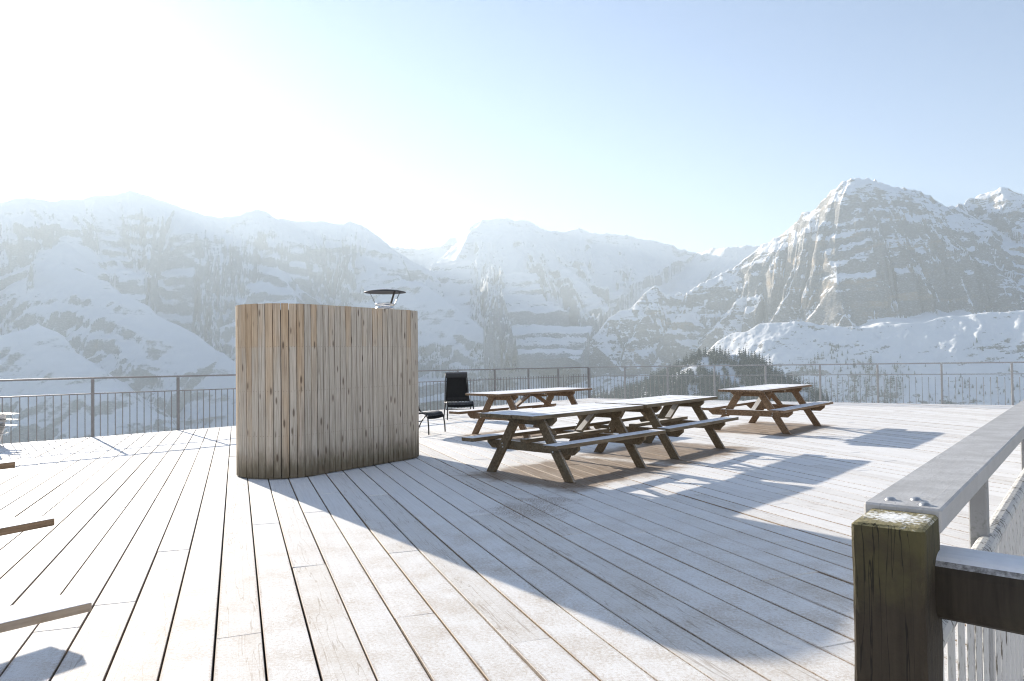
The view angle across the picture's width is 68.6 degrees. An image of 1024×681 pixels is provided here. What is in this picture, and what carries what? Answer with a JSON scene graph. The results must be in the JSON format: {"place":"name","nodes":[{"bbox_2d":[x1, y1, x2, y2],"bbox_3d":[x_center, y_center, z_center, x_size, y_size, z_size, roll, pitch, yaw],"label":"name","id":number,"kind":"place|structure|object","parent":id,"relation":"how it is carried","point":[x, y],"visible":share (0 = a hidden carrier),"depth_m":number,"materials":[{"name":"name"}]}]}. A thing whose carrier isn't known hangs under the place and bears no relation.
{"place":"outdoors","nodes":[
{"label":"outdoors","id":0,"kind":"place"},
{"bbox_2d":[0,592,91,632],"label":"wooden bench","id":1,"kind":"object","parent":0,"point":[22,615],"visible":1,"depth_m":2.89,"materials":[{"name":"brown wood"}]},
{"bbox_2d":[159,434,321,680],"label":"deck base","id":2,"kind":"object","parent":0,"point":[257,589],"depth_m":4.49,"materials":[{"name":"wood"}]},
{"bbox_2d":[0,398,1021,680],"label":"deck","id":3,"kind":"structure","parent":2,"relation":"on","point":[446,556],"depth_m":5.32,"materials":[{"name":"white wood"}]},
{"bbox_2d":[0,424,16,440],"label":"plastic armchair","id":4,"kind":"object","parent":3,"relation":"on","point":[2,430],"visible":1,"depth_m":12.83,"materials":[{"name":"white plastic"}]},
{"bbox_2d":[0,419,17,428],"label":"plastic armchair","id":5,"kind":"object","parent":4,"relation":"on","point":[2,420],"visible":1,"depth_m":12.78,"materials":[{"name":"white plastic"}]},
{"bbox_2d":[0,413,18,422],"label":"plastic armchair","id":6,"kind":"object","parent":5,"relation":"on","point":[2,415],"visible":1,"depth_m":12.84,"materials":[{"name":"white plastic"}]},
{"bbox_2d":[0,460,54,535],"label":"picnic table","id":7,"kind":"object","parent":3,"relation":"on","point":[18,524],"visible":1,"depth_m":4.51,"materials":[{"name":"brown wood"}]},
{"bbox_2d":[0,367,588,443],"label":"metal fence","id":8,"kind":"object","parent":3,"relation":"on","point":[177,390],"visible":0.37,"depth_m":15.05,"materials":[{"name":"grey metal"}]},
{"bbox_2d":[236,289,418,478],"bbox_3d":[-2.350,0.452,9.914,1.126,2.344,2.714,-2,-2,36],"label":"slatted enclosure","id":9,"kind":"object","parent":3,"relation":"on","point":[321,389],"visible":1,"depth_m":9.06,"materials":[{"name":"brown wood"}]},
{"bbox_2d":[419,408,445,434],"bbox_3d":[-1.683,1.178,13.816,0.710,1.049,0.633,-1,-1,24],"label":"garden chair","id":10,"kind":"object","parent":3,"relation":"on","point":[436,414],"visible":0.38,"depth_m":13.78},
{"bbox_2d":[444,372,473,419],"bbox_3d":[-1.213,1.239,16.969,0.633,1.049,0.710,0,-1,-12],"label":"garden chair","id":11,"kind":"object","parent":3,"relation":"on","point":[456,386],"visible":0.94,"depth_m":17.21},
{"bbox_2d":[449,387,591,437],"bbox_3d":[0.365,1.294,13.721,1.568,0.764,2.691,-2,-2,43],"label":"picnic table","id":12,"kind":"object","parent":3,"relation":"on","point":[510,397],"visible":0.69,"depth_m":13.46,"materials":[{"name":"brown wood"}]},
{"bbox_2d":[462,403,665,482],"bbox_3d":[0.668,1.204,9.150,1.470,0.740,2.153,-2,-2,44],"label":"picnic table","id":13,"kind":"object","parent":3,"relation":"on","point":[544,419],"visible":1,"depth_m":8.89,"materials":[{"name":"brown wood"}]},
{"bbox_2d":[576,395,738,458],"bbox_3d":[2.146,1.222,10.884,1.470,0.740,2.153,-2,-2,40],"label":"picnic table","id":14,"kind":"object","parent":3,"relation":"on","point":[674,426],"visible":0.81,"depth_m":10.69,"materials":[{"name":"brown wood"}]},
{"bbox_2d":[701,384,832,433],"bbox_3d":[4.747,1.240,13.925,1.568,0.764,2.691,-2,-2,39],"label":"picnic table","id":15,"kind":"object","parent":3,"relation":"on","point":[777,411],"visible":0.97,"depth_m":13.47,"materials":[{"name":"brown wood"}]},
{"bbox_2d":[589,362,1023,404],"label":"metal fence","id":16,"kind":"object","parent":3,"relation":"on","point":[941,372],"visible":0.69,"depth_m":21.06,"materials":[{"name":"grey metal"}]},
{"bbox_2d":[851,400,1023,680],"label":"wooden fence","id":17,"kind":"object","parent":3,"relation":"on","point":[920,592],"visible":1,"depth_m":1.32,"materials":[{"name":"grey paint"}]},
{"bbox_2d":[0,190,552,443],"bbox_3d":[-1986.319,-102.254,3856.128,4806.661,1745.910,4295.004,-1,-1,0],"label":"massif","id":18,"kind":"structure","parent":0,"point":[130,283],"depth_m":4078.40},
{"bbox_2d":[421,344,544,410],"bbox_3d":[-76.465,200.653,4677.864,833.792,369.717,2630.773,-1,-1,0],"label":"valley forest","id":19,"kind":"object","parent":18,"relation":"on","point":[423,350],"visible":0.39,"depth_m":3804.43,"materials":[{"name":"green plant"}]},
{"bbox_2d":[180,218,759,420],"bbox_3d":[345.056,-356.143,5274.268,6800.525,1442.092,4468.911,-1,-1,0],"label":"range","id":20,"kind":"structure","parent":0,"point":[527,294],"depth_m":5473.60,"materials":[{"name":"white snow"}]},
{"bbox_2d":[0,0,1023,252],"label":"sky","id":21,"kind":"structure","parent":0,"point":[695,126],"materials":[{"name":"blue"}]},
{"bbox_2d":[592,354,818,401],"bbox_3d":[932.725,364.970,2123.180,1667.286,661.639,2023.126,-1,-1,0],"label":"foothills","id":22,"kind":"structure","parent":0,"point":[705,360],"depth_m":1555.91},
{"bbox_2d":[591,346,831,401],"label":"conifer forest","id":23,"kind":"object","parent":22,"relation":"on","point":[706,384],"visible":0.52,"depth_m":1551.62,"materials":[{"name":"green plant"}]},
{"bbox_2d":[800,351,901,402],"bbox_3d":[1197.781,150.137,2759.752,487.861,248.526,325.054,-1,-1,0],"label":"conifer","id":24,"kind":"object","parent":22,"relation":"on","point":[866,386],"depth_m":2734.03,"materials":[{"name":"green plant"}]},
{"bbox_2d":[544,177,1023,404],"bbox_3d":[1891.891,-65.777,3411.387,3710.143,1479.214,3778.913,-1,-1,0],"label":"peak","id":25,"kind":"structure","parent":0,"point":[858,268],"depth_m":3376.95,"materials":[{"name":"snow"}]}
]}

